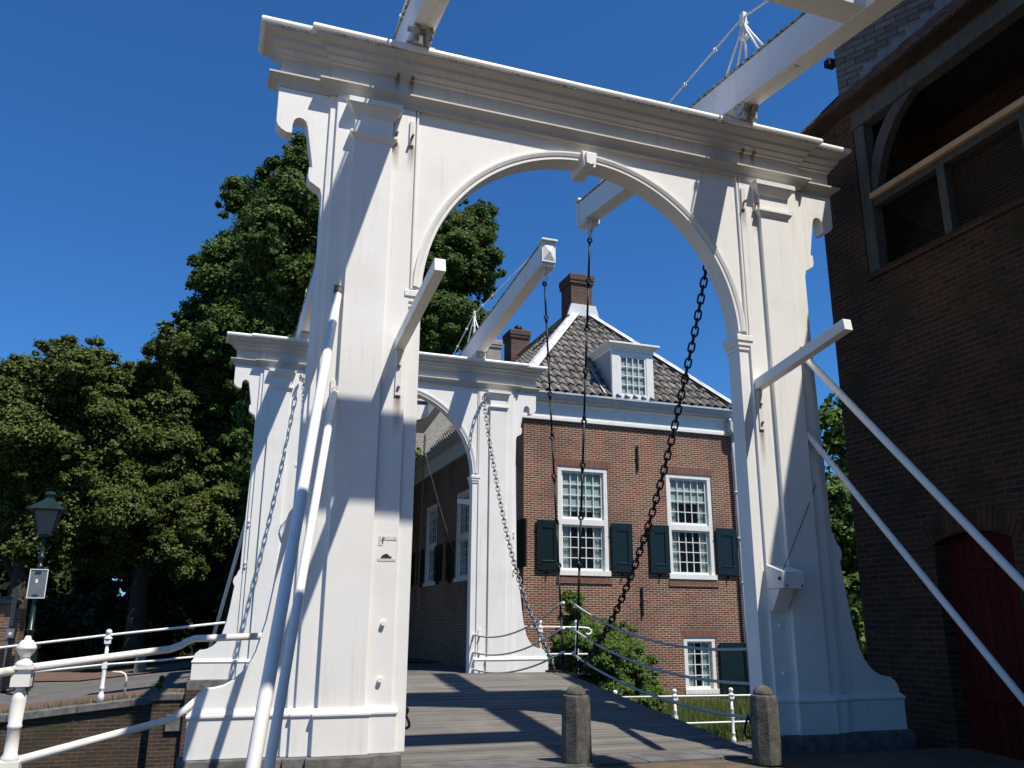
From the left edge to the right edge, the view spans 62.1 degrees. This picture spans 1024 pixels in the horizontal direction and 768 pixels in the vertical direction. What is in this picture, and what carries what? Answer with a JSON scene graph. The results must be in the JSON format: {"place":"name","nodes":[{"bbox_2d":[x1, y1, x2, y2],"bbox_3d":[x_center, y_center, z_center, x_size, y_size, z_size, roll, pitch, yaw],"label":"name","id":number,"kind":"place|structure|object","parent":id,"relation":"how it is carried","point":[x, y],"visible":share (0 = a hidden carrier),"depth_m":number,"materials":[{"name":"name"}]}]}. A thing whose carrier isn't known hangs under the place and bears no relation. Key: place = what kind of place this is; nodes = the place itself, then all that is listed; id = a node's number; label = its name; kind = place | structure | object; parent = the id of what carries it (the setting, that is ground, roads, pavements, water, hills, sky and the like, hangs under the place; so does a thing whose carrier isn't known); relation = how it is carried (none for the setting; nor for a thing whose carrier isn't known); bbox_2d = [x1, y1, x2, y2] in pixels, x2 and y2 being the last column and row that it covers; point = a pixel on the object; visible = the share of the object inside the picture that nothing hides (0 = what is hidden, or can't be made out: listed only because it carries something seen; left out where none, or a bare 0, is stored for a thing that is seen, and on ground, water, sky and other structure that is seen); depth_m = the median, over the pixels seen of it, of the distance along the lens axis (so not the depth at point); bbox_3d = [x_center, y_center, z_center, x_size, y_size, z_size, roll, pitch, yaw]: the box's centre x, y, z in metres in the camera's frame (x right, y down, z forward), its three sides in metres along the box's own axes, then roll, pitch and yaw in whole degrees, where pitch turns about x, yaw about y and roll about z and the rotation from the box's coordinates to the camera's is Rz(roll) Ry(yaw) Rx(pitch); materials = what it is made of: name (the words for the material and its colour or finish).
{"place":"outdoors","nodes":[
{"label":"outdoors","id":0,"kind":"place"},
{"bbox_2d":[0,684,186,712],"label":"pavement","id":1,"kind":"structure","parent":0,"point":[36,705],"depth_m":15.42,"materials":[{"name":"grey stone"}]},
{"bbox_2d":[0,688,181,712],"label":"quay weeds","id":2,"kind":"object","parent":1,"relation":"on","point":[118,697],"visible":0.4,"depth_m":14.24,"materials":[{"name":"green plant"}]},
{"bbox_2d":[112,671,126,698],"bbox_3d":[-6.784,5.205,14.674,0.248,0.482,0.034,6,-17,-19],"label":"bicycle loop","id":3,"kind":"object","parent":1,"relation":"on","point":[125,675],"visible":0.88,"depth_m":14.71,"materials":[{"name":"white paint"}]},
{"bbox_2d":[524,620,591,670],"bbox_3d":[0.888,5.407,17.251,1.637,1.200,0.109,6,-17,-19],"label":"railing","id":4,"kind":"object","parent":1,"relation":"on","point":[541,627],"visible":0.42,"depth_m":17.34,"materials":[{"name":"white metal"}]},
{"bbox_2d":[34,669,180,714],"bbox_3d":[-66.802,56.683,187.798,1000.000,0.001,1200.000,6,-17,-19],"label":"ground","id":5,"kind":"structure","parent":0,"point":[95,679],"depth_m":61.29,"materials":[{"name":"soil"}]},
{"bbox_2d":[0,685,202,767],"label":"quay wall","id":6,"kind":"structure","parent":5,"relation":"on","point":[162,746],"depth_m":13.94,"materials":[{"name":"brick"}]},
{"bbox_2d":[0,621,224,702],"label":"railing","id":7,"kind":"object","parent":6,"relation":"on","point":[108,638],"visible":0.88,"depth_m":14.34,"materials":[{"name":"white metal"}]},
{"bbox_2d":[155,675,164,691],"bbox_3d":[-5.963,5.077,14.405,0.174,0.293,0.182,6,-17,-19],"label":"weed","id":8,"kind":"object","parent":6,"relation":"on","point":[161,681],"visible":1,"depth_m":14.40,"materials":[{"name":"green plant"}]},
{"bbox_2d":[187,331,547,688],"bbox_3d":[-2.941,4.106,17.599,6.700,9.525,3.711,6,-17,-19],"label":"drawbridge portal","id":9,"kind":"object","parent":6,"relation":"on","point":[271,369],"visible":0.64,"depth_m":16.55,"materials":[{"name":"white paint"}]},
{"bbox_2d":[294,237,557,432],"bbox_3d":[-2.609,-0.806,18.101,3.910,1.900,9.240,6,-17,-19],"label":"balance frame","id":10,"kind":"object","parent":9,"relation":"on","point":[538,264],"visible":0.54,"depth_m":16.41,"materials":[{"name":"white paint"}]},
{"bbox_2d":[416,434,455,614],"bbox_3d":[-1.871,3.479,21.425,0.955,4.541,0.063,-1,-16,5],"label":"pull chain","id":11,"kind":"object","parent":10,"relation":"hanging from","point":[424,454],"visible":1,"depth_m":21.45,"materials":[{"name":"black metal"}]},
{"bbox_2d":[542,281,565,670],"bbox_3d":[0.661,1.214,13.544,0.089,6.412,0.780,5,-16,-17],"label":"hanger rod","id":12,"kind":"object","parent":10,"relation":"hanging from","point":[563,662],"visible":1,"depth_m":13.40,"materials":[{"name":"black metal"}]},
{"bbox_2d":[407,666,569,674],"bbox_3d":[-1.640,4.862,13.584,3.840,0.877,4.520,6,-17,-19],"label":"bridge leaf","id":13,"kind":"object","parent":12,"relation":"hanging from","point":[553,670],"visible":0.13,"depth_m":12.11,"materials":[{"name":"wood"}]},
{"bbox_2d":[299,375,304,412],"bbox_3d":[-3.378,1.857,14.005,0.127,5.222,3.932,6,-17,-20],"label":"slack chain","id":14,"kind":"object","parent":13,"relation":"attached to","point":[301,378],"visible":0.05,"depth_m":16.20,"materials":[{"name":"metal"}]},
{"bbox_2d":[482,393,553,665],"bbox_3d":[-0.007,2.204,15.163,0.140,5.222,3.932,5,-16,-18],"label":"slack chain","id":15,"kind":"object","parent":13,"relation":"attached to","point":[511,551],"visible":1,"depth_m":15.08,"materials":[{"name":"metal"}]},
{"bbox_2d":[472,601,564,672],"bbox_3d":[0.009,4.341,14.406,0.064,1.197,4.405,6,-17,-19],"label":"rope railing","id":16,"kind":"object","parent":9,"relation":"attached to","point":[552,634],"visible":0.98,"depth_m":13.81,"materials":[{"name":"grey metal"}]},
{"bbox_2d":[0,551,851,676],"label":"wood","id":17,"kind":"object","parent":5,"relation":"on","point":[204,598],"visible":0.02,"depth_m":41.28,"materials":[{"name":"green plant"}]},
{"bbox_2d":[736,741,751,747],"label":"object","id":18,"kind":"structure","parent":5,"relation":"on","point":[749,744],"depth_m":17.61,"materials":[{"name":"stone"}]},
{"bbox_2d":[613,688,750,743],"bbox_3d":[4.185,6.845,17.526,5.900,1.100,0.136,6,-17,-19],"label":"railing","id":19,"kind":"object","parent":18,"relation":"on","point":[730,695],"visible":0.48,"depth_m":17.50,"materials":[{"name":"white metal"}]},
{"bbox_2d":[799,0,1023,760],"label":"gatehouse","id":20,"kind":"object","parent":5,"relation":"on","point":[921,115],"visible":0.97,"depth_m":8.94,"materials":[{"name":"brick"}]},
{"bbox_2d":[945,532,1023,760],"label":"door","id":21,"kind":"structure","parent":20,"relation":"in","point":[984,595],"depth_m":8.00,"materials":[{"name":"red wood"}]},
{"bbox_2d":[37,653,194,671],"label":"park ground","id":22,"kind":"structure","parent":0,"point":[109,667],"depth_m":28.55,"materials":[{"name":"grey plant"}]},
{"bbox_2d":[0,332,137,639],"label":"maple tree","id":23,"kind":"object","parent":22,"relation":"on","point":[54,400],"visible":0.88,"depth_m":30.01,"materials":[{"name":"green plant"}]},
{"bbox_2d":[24,582,220,681],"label":"undergrowth","id":24,"kind":"object","parent":22,"relation":"on","point":[101,611],"visible":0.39,"depth_m":33.30,"materials":[{"name":"green plant"}]},
{"bbox_2d":[72,320,240,662],"bbox_3d":[-13.830,4.038,33.194,6.760,13.175,6.351,6,-17,-19],"label":"maple tree","id":25,"kind":"object","parent":22,"relation":"on","point":[144,519],"visible":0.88,"depth_m":32.34,"materials":[{"name":"green plant"}]},
{"bbox_2d":[155,130,308,633],"bbox_3d":[-11.359,0.019,38.552,9.535,23.874,9.157,-4,-16,14],"label":"lime tree","id":26,"kind":"object","parent":22,"relation":"on","point":[208,320],"visible":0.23,"depth_m":36.54,"materials":[{"name":"green plant"}]},
{"bbox_2d":[415,398,451,454],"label":"pale building","id":27,"kind":"structure","parent":22,"relation":"on","point":[440,425],"depth_m":37.55,"materials":[{"name":"brick"}]},
{"bbox_2d":[415,446,422,460],"bbox_3d":[-4.607,2.863,36.618,1.836,5.637,1.420,6,-17,-19],"label":"ivy","id":28,"kind":"object","parent":27,"relation":"attached to","point":[417,456],"visible":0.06,"depth_m":36.58,"materials":[{"name":"green plant"}]},
{"bbox_2d":[419,198,507,354],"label":"lime tree","id":29,"kind":"object","parent":22,"relation":"on","point":[462,244],"visible":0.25,"depth_m":43.09,"materials":[{"name":"green plant"}]},
{"bbox_2d":[0,663,465,702],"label":"road","id":30,"kind":"structure","parent":0,"point":[43,691],"depth_m":19.54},
{"bbox_2d":[0,590,18,691],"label":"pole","id":31,"kind":"object","parent":30,"relation":"on","point":[9,632],"visible":1,"depth_m":17.59,"materials":[{"name":"metal"}]},
{"bbox_2d":[0,596,26,690],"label":"brick pillar","id":32,"kind":"structure","parent":30,"relation":"on","point":[12,656],"depth_m":18.59,"materials":[{"name":"brown brick"}]},
{"bbox_2d":[18,645,40,688],"bbox_3d":[-10.913,6.352,19.103,0.420,0.920,0.360,6,-17,-19],"label":"utility cabinet","id":33,"kind":"object","parent":30,"relation":"on","point":[35,657],"visible":0.24,"depth_m":19.11,"materials":[{"name":"green paint"}]},
{"bbox_2d":[13,491,69,694],"bbox_3d":[-10.225,4.440,18.293,0.771,4.270,0.771,6,-17,-19],"label":"street lamp","id":34,"kind":"object","parent":30,"relation":"on","point":[49,511],"visible":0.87,"depth_m":18.50,"materials":[{"name":"metal"}]},
{"bbox_2d":[26,569,48,597],"bbox_3d":[-10.177,4.282,18.245,0.350,0.610,0.040,6,-17,-19],"label":"sign plate","id":35,"kind":"object","parent":34,"relation":"attached to","point":[37,583],"visible":1,"depth_m":18.24,"materials":[{"name":"metal"}]},
{"bbox_2d":[221,173,421,527],"bbox_3d":[-5.640,0.651,25.424,6.065,14.814,6.590,6,-17,-19],"label":"street tree","id":36,"kind":"object","parent":30,"relation":"on","point":[278,263],"visible":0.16,"depth_m":25.20,"materials":[{"name":"green plant"}]},
{"bbox_2d":[34,657,436,680],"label":"pavement","id":37,"kind":"structure","parent":0,"point":[57,676],"depth_m":24.13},
{"bbox_2d":[133,656,146,674],"bbox_3d":[-10.194,7.722,23.345,0.320,0.550,0.320,6,-17,-19],"label":"kerb bollard","id":38,"kind":"object","parent":37,"relation":"on","point":[139,667],"visible":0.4,"depth_m":23.21,"materials":[{"name":"grey stone"}]},
{"bbox_2d":[0,0,843,595],"label":"sky","id":39,"kind":"structure","parent":0,"point":[123,123],"materials":[{"name":"blue"}]},
{"bbox_2d":[546,589,668,711],"bbox_3d":[2.060,5.993,18.473,2.872,2.976,1.880,6,-17,-19],"label":"shrub","id":40,"kind":"object","parent":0,"point":[620,668],"visible":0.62,"depth_m":18.17,"materials":[{"name":"green plant"}]},
{"bbox_2d":[653,688,750,740],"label":"tall grass","id":41,"kind":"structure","parent":0,"point":[723,730],"depth_m":18.49,"materials":[{"name":"green plant"}]},
{"bbox_2d":[572,747,1023,767],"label":"street","id":42,"kind":"structure","parent":0,"point":[951,757],"depth_m":7.37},
{"bbox_2d":[176,15,1023,767],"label":"drawbridge portal","id":43,"kind":"object","parent":42,"relation":"on","point":[412,143],"visible":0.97,"depth_m":7.94,"materials":[{"name":"white paint"}]},
{"bbox_2d":[0,633,261,767],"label":"railing","id":44,"kind":"object","parent":43,"relation":"attached to","point":[22,670],"visible":1,"depth_m":5.33,"materials":[{"name":"white metal"}]},
{"bbox_2d":[377,536,396,560],"bbox_3d":[-1.026,1.354,6.993,0.155,0.200,0.003,6,-17,-19],"label":"notice plate","id":45,"kind":"object","parent":43,"relation":"attached to","point":[382,539],"visible":1,"depth_m":6.99,"materials":[{"name":"white metal"}]},
{"bbox_2d":[405,707,410,729],"bbox_3d":[-0.848,2.671,6.814,0.061,0.179,0.122,6,-17,-19],"label":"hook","id":46,"kind":"object","parent":43,"relation":"attached to","point":[407,718],"visible":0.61,"depth_m":6.77,"materials":[{"name":"black metal"}]},
{"bbox_2d":[583,265,707,670],"bbox_3d":[1.692,0.932,10.600,0.140,5.222,4.002,6,-17,-20],"label":"slack chain","id":47,"kind":"object","parent":43,"relation":"hanging from","point":[668,451],"visible":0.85,"depth_m":10.21,"materials":[{"name":"black metal"}]},
{"bbox_2d":[392,0,902,239],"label":"balance frame","id":48,"kind":"object","parent":43,"relation":"on","point":[814,32],"visible":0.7,"depth_m":8.61,"materials":[{"name":"white paint"}]},
{"bbox_2d":[573,238,592,672],"bbox_3d":[1.046,0.930,12.524,0.099,6.412,0.770,6,-17,-19],"label":"hanger rod","id":49,"kind":"object","parent":48,"relation":"hanging from","point":[576,663],"visible":0.99,"depth_m":12.48,"materials":[{"name":"black metal"}]},
{"bbox_2d":[399,667,747,764],"bbox_3d":[-0.095,3.705,9.431,3.840,0.877,4.520,6,-17,-19],"label":"bridge leaf","id":50,"kind":"object","parent":49,"relation":"hanging from","point":[480,717],"visible":0.51,"depth_m":8.78,"materials":[{"name":"grey wood"}]},
{"bbox_2d":[571,601,749,718],"bbox_3d":[1.593,3.155,10.149,0.064,1.197,4.405,6,-17,-19],"label":"rope railing","id":51,"kind":"object","parent":43,"relation":"attached to","point":[672,673],"visible":0.91,"depth_m":9.62,"materials":[{"name":"grey metal"}]},
{"bbox_2d":[743,714,750,738],"bbox_3d":[2.247,3.251,8.069,0.063,0.219,0.144,6,-17,-19],"label":"mooring ring","id":52,"kind":"object","parent":43,"relation":"attached to","point":[745,725],"visible":0.67,"depth_m":8.08,"materials":[{"name":"black metal"}]},
{"bbox_2d":[766,484,815,610],"bbox_3d":[2.794,1.547,8.226,0.684,1.252,0.250,6,-17,-19],"label":"control box","id":53,"kind":"object","parent":43,"relation":"attached to","point":[784,581],"visible":1,"depth_m":8.02,"materials":[{"name":"white paint"}]},
{"bbox_2d":[750,685,782,765],"bbox_3d":[2.145,2.881,7.208,0.236,0.624,0.236,6,-17,-19],"label":"stone bollard","id":54,"kind":"object","parent":42,"relation":"on","point":[765,734],"visible":1,"depth_m":7.12,"materials":[{"name":"grey stone"}]},
{"label":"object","id":55,"kind":"structure","parent":0,"visible":0},
{"bbox_2d":[407,272,750,706],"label":"brick house","id":56,"kind":"structure","parent":55,"relation":"on","point":[686,586],"depth_m":21.16,"materials":[{"name":"brown brick"}]},
{"bbox_2d":[423,503,437,586],"bbox_3d":[-2.364,5.270,27.741,0.650,2.580,1.490,6,-17,-19],"label":"window","id":57,"kind":"structure","parent":56,"relation":"in","point":[431,530],"depth_m":28.01,"materials":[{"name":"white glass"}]},
{"bbox_2d":[453,489,468,581],"bbox_3d":[-1.124,4.351,24.406,0.650,2.560,1.540,6,-17,-19],"label":"window","id":58,"kind":"structure","parent":56,"relation":"in","point":[462,533],"depth_m":24.71,"materials":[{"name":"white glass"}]},
{"bbox_2d":[516,465,516,510],"bbox_3d":[-0.046,3.320,20.937,0.142,2.440,1.400,6,-17,-19],"label":"window","id":59,"kind":"structure","parent":56,"relation":"in","point":[516,465],"depth_m":20.52,"materials":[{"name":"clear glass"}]},
{"bbox_2d":[558,465,610,575],"bbox_3d":[1.611,3.333,20.574,1.365,2.580,0.650,6,-17,-19],"label":"window","id":60,"kind":"structure","parent":56,"relation":"in","point":[595,530],"depth_m":20.50,"materials":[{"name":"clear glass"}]},
{"bbox_2d":[666,473,717,579],"bbox_3d":[4.369,3.626,21.519,1.345,2.600,0.650,6,-17,-19],"label":"window","id":61,"kind":"structure","parent":56,"relation":"in","point":[689,504],"depth_m":21.47,"materials":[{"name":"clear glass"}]},
{"bbox_2d":[684,637,719,694],"bbox_3d":[4.432,6.821,20.652,0.920,1.300,0.650,6,-17,-19],"label":"window","id":62,"kind":"structure","parent":56,"relation":"in","point":[698,663],"depth_m":20.52,"materials":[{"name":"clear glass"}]},
{"bbox_2d":[818,392,867,662],"bbox_3d":[10.732,4.378,26.135,6.273,10.007,2.963,11,-19,-34],"label":"garden tree","id":63,"kind":"object","parent":55,"relation":"on","point":[839,500],"visible":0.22,"depth_m":25.37,"materials":[{"name":"green plant"}]},
{"bbox_3d":[-25.595,1.829,-2.986,63.600,2.900,1.660,6,-17,-19],"label":"quay wall","id":64,"kind":"object","parent":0,"visible":0},
{"bbox_2d":[401,748,788,767],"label":"stone threshold","id":65,"kind":"object","parent":64,"relation":"on","point":[660,757],"visible":0.74,"depth_m":7.10,"materials":[{"name":"grey stone"}]},
{"bbox_2d":[561,685,591,764],"bbox_3d":[0.535,2.837,7.084,0.236,0.624,0.236,6,-17,-19],"label":"stone bollard","id":66,"kind":"object","parent":65,"relation":"on","point":[576,746],"visible":0.96,"depth_m":7.00,"materials":[{"name":"grey stone"}]}
]}

